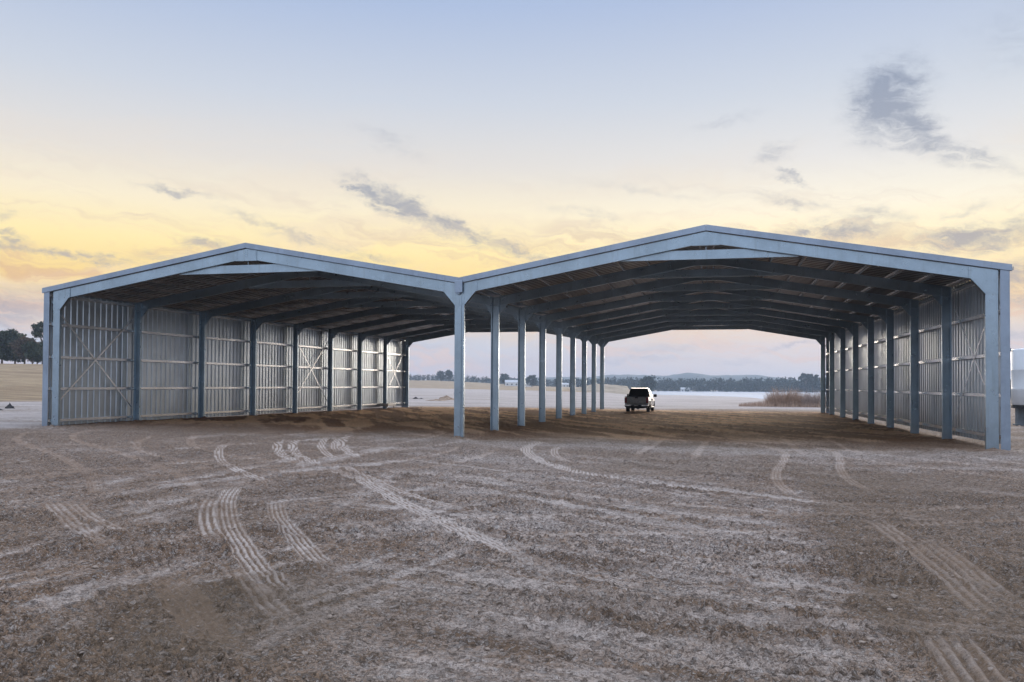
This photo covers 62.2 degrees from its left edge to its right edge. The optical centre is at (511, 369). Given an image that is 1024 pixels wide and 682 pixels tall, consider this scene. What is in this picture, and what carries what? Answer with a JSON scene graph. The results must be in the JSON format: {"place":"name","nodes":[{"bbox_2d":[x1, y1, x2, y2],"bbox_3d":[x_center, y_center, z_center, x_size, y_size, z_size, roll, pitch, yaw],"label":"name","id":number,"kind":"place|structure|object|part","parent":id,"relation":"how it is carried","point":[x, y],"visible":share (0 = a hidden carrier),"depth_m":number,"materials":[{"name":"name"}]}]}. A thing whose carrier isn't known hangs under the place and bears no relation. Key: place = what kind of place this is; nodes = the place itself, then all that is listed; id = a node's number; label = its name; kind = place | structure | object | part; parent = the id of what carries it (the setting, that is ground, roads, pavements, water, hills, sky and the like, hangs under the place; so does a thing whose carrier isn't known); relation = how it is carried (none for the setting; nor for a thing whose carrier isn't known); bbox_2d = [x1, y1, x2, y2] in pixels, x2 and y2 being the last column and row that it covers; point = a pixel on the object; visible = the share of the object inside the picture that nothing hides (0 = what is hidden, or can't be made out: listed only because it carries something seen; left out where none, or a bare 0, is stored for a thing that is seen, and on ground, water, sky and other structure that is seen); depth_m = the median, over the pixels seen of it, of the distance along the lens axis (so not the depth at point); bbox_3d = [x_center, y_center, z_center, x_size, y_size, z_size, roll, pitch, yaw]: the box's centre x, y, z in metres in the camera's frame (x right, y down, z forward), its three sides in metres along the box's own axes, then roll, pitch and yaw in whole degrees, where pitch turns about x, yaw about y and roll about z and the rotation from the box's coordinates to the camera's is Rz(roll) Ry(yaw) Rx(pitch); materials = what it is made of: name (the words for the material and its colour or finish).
{"place":"outdoors","nodes":[
{"label":"outdoors","id":0,"kind":"place"},
{"bbox_2d":[0,364,1023,681],"bbox_3d":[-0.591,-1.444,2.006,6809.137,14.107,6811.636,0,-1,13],"label":"ground","id":1,"kind":"structure","parent":0,"point":[216,612],"depth_m":10.26,"materials":[{"name":"brown soil"}]},
{"bbox_2d":[5,403,13,408],"bbox_3d":[-35.625,2.610,60.260,0.971,0.692,0.691,0,-1,35],"label":"rock","id":2,"kind":"object","parent":1,"relation":"on","point":[9,405],"visible":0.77,"depth_m":60.12,"materials":[{"name":"grey stone"}]},
{"bbox_2d":[0,328,20,363],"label":"broad tree","id":3,"kind":"object","parent":1,"relation":"on","point":[7,337],"visible":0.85,"depth_m":192.02,"materials":[{"name":"green plant"}]},
{"bbox_2d":[4,333,26,363],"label":"broad tree","id":4,"kind":"object","parent":1,"relation":"on","point":[16,359],"visible":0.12,"depth_m":199.87,"materials":[{"name":"green plant"}]},
{"bbox_2d":[7,335,38,363],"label":"tree","id":5,"kind":"object","parent":1,"relation":"on","point":[20,342],"visible":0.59,"depth_m":188.11,"materials":[{"name":"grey plant"}]},
{"bbox_2d":[21,341,42,363],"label":"tree","id":6,"kind":"object","parent":1,"relation":"on","point":[32,349],"visible":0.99,"depth_m":186.81,"materials":[{"name":"green plant"}]},
{"bbox_2d":[25,321,42,363],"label":"gum tree","id":7,"kind":"object","parent":1,"relation":"on","point":[36,332],"visible":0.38,"depth_m":196.88,"materials":[{"name":"green plant"}]},
{"bbox_2d":[378,403,395,407],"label":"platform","id":8,"kind":"structure","parent":1,"relation":"on","point":[388,404],"depth_m":73.08,"materials":[{"name":"grey"}]},
{"bbox_2d":[425,399,446,400],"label":"earth mound","id":9,"kind":"object","parent":1,"relation":"on","point":[436,400],"visible":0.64,"depth_m":111.17,"materials":[{"name":"soil"}]},
{"bbox_2d":[436,370,444,380],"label":"tree","id":10,"kind":"object","parent":1,"relation":"on","point":[442,373],"visible":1,"depth_m":856.55,"materials":[{"name":"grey plant"}]},
{"bbox_2d":[439,395,453,399],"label":"earth mound","id":11,"kind":"object","parent":1,"relation":"on","point":[446,397],"visible":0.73,"depth_m":117.22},
{"bbox_2d":[443,369,452,380],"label":"tree","id":12,"kind":"object","parent":1,"relation":"on","point":[449,373],"visible":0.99,"depth_m":855.75,"materials":[{"name":"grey plant"}]},
{"bbox_2d":[499,373,509,384],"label":"tree","id":13,"kind":"object","parent":1,"relation":"on","point":[504,377],"visible":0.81,"depth_m":798.43,"materials":[{"name":"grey plant"}]},
{"bbox_2d":[0,442,1020,681],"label":"loose stones","id":14,"kind":"object","parent":1,"relation":"on","point":[666,675],"visible":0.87,"depth_m":7.95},
{"bbox_2d":[505,380,517,385],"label":"farm building","id":15,"kind":"structure","parent":1,"relation":"on","point":[511,382],"depth_m":755.99,"materials":[{"name":"metal"}]},
{"bbox_2d":[42,225,1013,449],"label":"steel shed","id":16,"kind":"structure","parent":1,"relation":"on","point":[245,329],"depth_m":41.31,"materials":[{"name":"metal"}]},
{"bbox_2d":[525,375,536,385],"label":"tree","id":17,"kind":"object","parent":1,"relation":"on","point":[529,379],"visible":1,"depth_m":757.84,"materials":[{"name":"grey plant"}]},
{"bbox_2d":[409,374,825,391],"bbox_3d":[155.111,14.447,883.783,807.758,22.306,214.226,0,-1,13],"label":"woodland","id":18,"kind":"object","parent":1,"relation":"on","point":[757,385],"visible":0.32,"depth_m":886.48,"materials":[{"name":"green plant"}]},
{"bbox_2d":[624,388,656,411],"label":"pickup truck","id":19,"kind":"object","parent":1,"relation":"on","point":[637,398],"visible":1,"depth_m":69.10,"materials":[{"name":"white paint"}]},
{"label":"rear window","id":20,"kind":"part","parent":19,"relation":"part of","materials":[{"name":"black glass"}]},
{"bbox_2d":[638,375,656,390],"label":"tree","id":21,"kind":"object","parent":1,"relation":"on","point":[645,380],"visible":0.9,"depth_m":629.42,"materials":[{"name":"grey plant"}]},
{"bbox_2d":[738,401,825,407],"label":"dry grass","id":22,"kind":"structure","parent":1,"relation":"on","point":[761,404],"depth_m":96.56,"materials":[{"name":"brown plant"}]},
{"bbox_2d":[762,387,805,406],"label":"bare shrub","id":23,"kind":"object","parent":1,"relation":"on","point":[787,398],"visible":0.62,"depth_m":98.05,"materials":[{"name":"brown plant"}]},
{"bbox_2d":[798,373,811,392],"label":"tree","id":24,"kind":"object","parent":1,"relation":"on","point":[807,377],"visible":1,"depth_m":783.34,"materials":[{"name":"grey plant"}]},
{"bbox_2d":[799,390,825,406],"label":"bare shrub","id":25,"kind":"object","parent":1,"relation":"on","point":[814,399],"visible":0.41,"depth_m":96.49,"materials":[{"name":"brown plant"}]},
{"bbox_2d":[810,374,819,392],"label":"tree","id":26,"kind":"object","parent":1,"relation":"on","point":[813,379],"visible":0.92,"depth_m":786.06,"materials":[{"name":"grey plant"}]},
{"bbox_2d":[1010,348,1023,425],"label":"storage tank","id":27,"kind":"object","parent":1,"relation":"on","point":[1017,379],"visible":0.89,"depth_m":45.79,"materials":[{"name":"white plastic"}]},
{"bbox_2d":[0,0,1023,379],"label":"sky","id":28,"kind":"structure","parent":0,"point":[455,138],"materials":[{"name":"blue"}]},
{"bbox_2d":[575,384,629,394],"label":"hill bank","id":29,"kind":"structure","parent":0,"point":[615,389],"depth_m":328.66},
{"bbox_2d":[435,373,825,386],"bbox_3d":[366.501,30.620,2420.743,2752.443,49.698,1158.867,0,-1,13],"label":"hills","id":30,"kind":"structure","parent":0,"point":[694,376],"depth_m":2377.56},
{"bbox_2d":[651,391,825,398],"bbox_3d":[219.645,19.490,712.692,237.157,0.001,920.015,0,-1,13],"label":"water","id":31,"kind":"structure","parent":0,"point":[759,395],"depth_m":585.38,"materials":[{"name":"white liquid"}]}
]}

